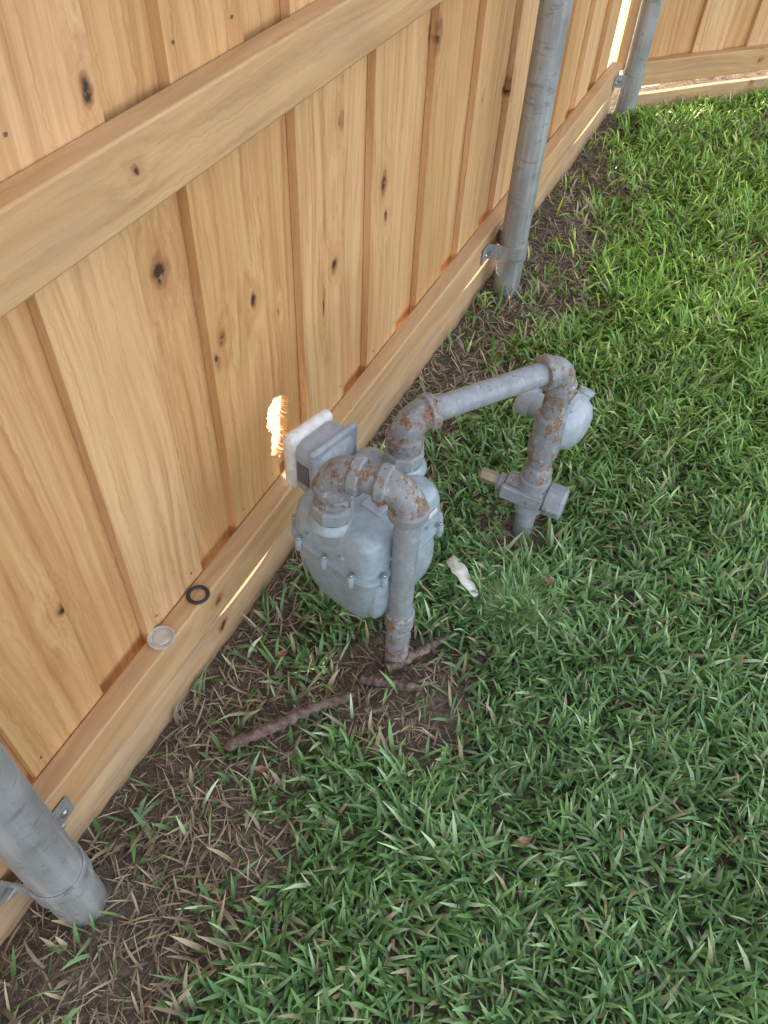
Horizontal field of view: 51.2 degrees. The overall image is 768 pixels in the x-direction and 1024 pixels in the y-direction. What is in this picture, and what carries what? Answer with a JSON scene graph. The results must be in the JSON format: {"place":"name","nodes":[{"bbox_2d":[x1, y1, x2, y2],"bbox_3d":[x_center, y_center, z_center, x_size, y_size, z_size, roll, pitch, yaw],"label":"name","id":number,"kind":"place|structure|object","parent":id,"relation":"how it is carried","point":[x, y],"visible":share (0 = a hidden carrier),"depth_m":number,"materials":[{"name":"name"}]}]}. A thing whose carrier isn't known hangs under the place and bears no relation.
{"place":"outdoors","nodes":[
{"label":"outdoors","id":0,"kind":"place"},
{"bbox_2d":[0,83,767,1023],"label":"lawn grass","id":1,"kind":"structure","parent":0,"point":[652,739],"depth_m":1.40,"materials":[{"name":"green plant"}]},
{"bbox_2d":[253,766,268,772],"bbox_3d":[-0.199,0.416,1.296,0.022,0.010,0.013,21,51,15],"label":"dry leaf","id":2,"kind":"object","parent":1,"relation":"on","point":[261,769],"visible":1,"depth_m":1.30,"materials":[{"name":"brown plant"}]},
{"bbox_2d":[275,649,287,657],"bbox_3d":[-0.184,0.255,1.438,0.017,0.010,0.021,21,51,15],"label":"dry leaf","id":3,"kind":"object","parent":1,"relation":"on","point":[281,653],"visible":1,"depth_m":1.44,"materials":[{"name":"brown plant"}]},
{"bbox_2d":[446,555,478,596],"bbox_3d":[0.156,0.127,1.580,0.033,0.015,0.099,-20,53,-19],"label":"paper scrap","id":4,"kind":"object","parent":1,"relation":"on","point":[459,570],"visible":1,"depth_m":1.58,"materials":[{"name":"white paper"}]},
{"bbox_2d":[517,836,529,843],"bbox_3d":[0.216,0.507,1.238,0.019,0.010,0.013,21,51,15],"label":"dry leaf","id":5,"kind":"object","parent":1,"relation":"on","point":[523,839],"visible":1,"depth_m":1.24,"materials":[{"name":"beige plant"}]},
{"bbox_2d":[545,576,552,585],"bbox_3d":[0.324,0.135,1.569,0.014,0.010,0.028,-3,49,-6],"label":"dry leaf","id":6,"kind":"object","parent":1,"relation":"on","point":[549,580],"visible":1,"depth_m":1.57,"materials":[{"name":"brown plant"}]},
{"bbox_2d":[433,181,707,557],"bbox_3d":[0.528,-0.493,2.155,0.370,0.041,1.801,21,51,15],"label":"clover","id":7,"kind":"object","parent":1,"relation":"on","point":[477,519],"visible":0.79,"depth_m":1.76,"materials":[{"name":"green plant"}]},
{"bbox_2d":[0,70,767,1023],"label":"ground","id":8,"kind":"structure","parent":0,"point":[124,984],"depth_m":1.38,"materials":[{"name":"soil"}]},
{"bbox_2d":[0,742,106,926],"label":"fence post","id":9,"kind":"object","parent":8,"relation":"on","point":[44,858],"visible":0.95,"depth_m":1.00,"materials":[{"name":"metal"}]},
{"bbox_2d":[223,692,354,751],"bbox_3d":[-0.161,0.356,1.376,0.242,0.026,0.026,-18,52,-18],"label":"tree root","id":10,"kind":"object","parent":8,"relation":"on","point":[243,739],"visible":1,"depth_m":1.36,"materials":[{"name":"brown plant"}]},
{"bbox_2d":[0,0,622,945],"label":"wooden fence","id":11,"kind":"object","parent":8,"relation":"on","point":[224,224],"visible":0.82,"depth_m":1.15,"materials":[{"name":"brown wood"}]},
{"bbox_2d":[147,625,174,649],"bbox_3d":[-0.358,0.203,1.289,0.045,0.006,0.045,21,51,15],"label":"jar lid","id":12,"kind":"object","parent":11,"relation":"on","point":[161,637],"visible":1,"depth_m":1.29,"materials":[{"name":"metal"}]},
{"bbox_2d":[186,585,209,604],"bbox_3d":[-0.313,0.139,1.349,0.040,0.004,0.040,21,51,15],"label":"rubber ring","id":13,"kind":"object","parent":11,"relation":"on","point":[188,593],"visible":1,"depth_m":1.35,"materials":[{"name":"black rubber"}]},
{"bbox_2d":[363,689,386,713],"bbox_3d":[-0.024,0.338,1.409,0.035,0.014,0.054,-28,56,-24],"label":"tree root","id":14,"kind":"object","parent":8,"relation":"on","point":[366,709],"visible":0.91,"depth_m":1.40,"materials":[{"name":"brown plant"}]},
{"bbox_2d":[0,95,767,1023],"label":"dead grass","id":15,"kind":"structure","parent":8,"relation":"on","point":[188,789],"depth_m":1.33,"materials":[{"name":"brown plant"}]},
{"bbox_2d":[359,674,422,692],"bbox_3d":[0.012,0.306,1.432,0.115,0.023,0.021,7,49,3],"label":"tree root","id":16,"kind":"object","parent":8,"relation":"on","point":[378,681],"visible":0.99,"depth_m":1.43,"materials":[{"name":"brown plant"}]},
{"bbox_2d":[384,634,450,674],"bbox_3d":[0.063,0.260,1.477,0.142,0.029,0.024,-23,54,-21],"label":"tree root","id":17,"kind":"object","parent":8,"relation":"on","point":[419,652],"visible":0.91,"depth_m":1.46,"materials":[{"name":"brown plant"}]},
{"bbox_2d":[312,354,577,669],"bbox_3d":[0.117,-0.002,1.440,0.175,0.543,0.530,36,56,25],"label":"gas pipe","id":18,"kind":"object","parent":8,"relation":"on","point":[344,478],"visible":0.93,"depth_m":1.26,"materials":[{"name":"grey metal"}]},
{"bbox_2d":[283,409,443,618],"bbox_3d":[-0.049,0.015,1.354,0.283,0.346,0.248,21,51,15],"label":"gas meter","id":19,"kind":"object","parent":18,"relation":"attached to","point":[344,548],"visible":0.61,"depth_m":1.29,"materials":[{"name":"metal"}]},
{"bbox_2d":[478,467,569,519],"bbox_3d":[0.278,-0.047,1.623,0.183,0.096,0.070,21,51,15],"label":"gas valve","id":20,"kind":"object","parent":18,"relation":"attached to","point":[525,497],"visible":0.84,"depth_m":1.59,"materials":[{"name":"grey metal"}]},
{"bbox_2d":[513,385,594,462],"bbox_3d":[0.317,-0.178,1.542,0.150,0.138,0.165,21,51,15],"label":"pressure regulator","id":21,"kind":"object","parent":18,"relation":"attached to","point":[548,440],"visible":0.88,"depth_m":1.50,"materials":[{"name":"paint"}]},
{"bbox_2d":[444,553,580,668],"bbox_3d":[0.239,0.179,1.553,0.329,0.058,0.275,21,51,15],"label":"grass tuft","id":22,"kind":"object","parent":8,"relation":"on","point":[522,601],"visible":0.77,"depth_m":1.55,"materials":[{"name":"green plant"}]},
{"bbox_2d":[481,0,573,296],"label":"fence post","id":23,"kind":"object","parent":8,"relation":"on","point":[508,253],"visible":0.91,"depth_m":1.96,"materials":[{"name":"metal"}]},
{"bbox_2d":[612,0,662,118],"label":"fence post","id":24,"kind":"object","parent":8,"relation":"on","point":[628,82],"visible":0.88,"depth_m":2.95,"materials":[{"name":"metal"}]},
{"bbox_2d":[614,0,767,108],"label":"wooden fence","id":25,"kind":"object","parent":8,"relation":"on","point":[696,39],"visible":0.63,"depth_m":3.10,"materials":[{"name":"brown wood"}]},
{"bbox_2d":[267,0,763,449],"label":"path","id":26,"kind":"structure","parent":0,"point":[273,418],"depth_m":1.95,"materials":[{"name":"white"}]}
]}

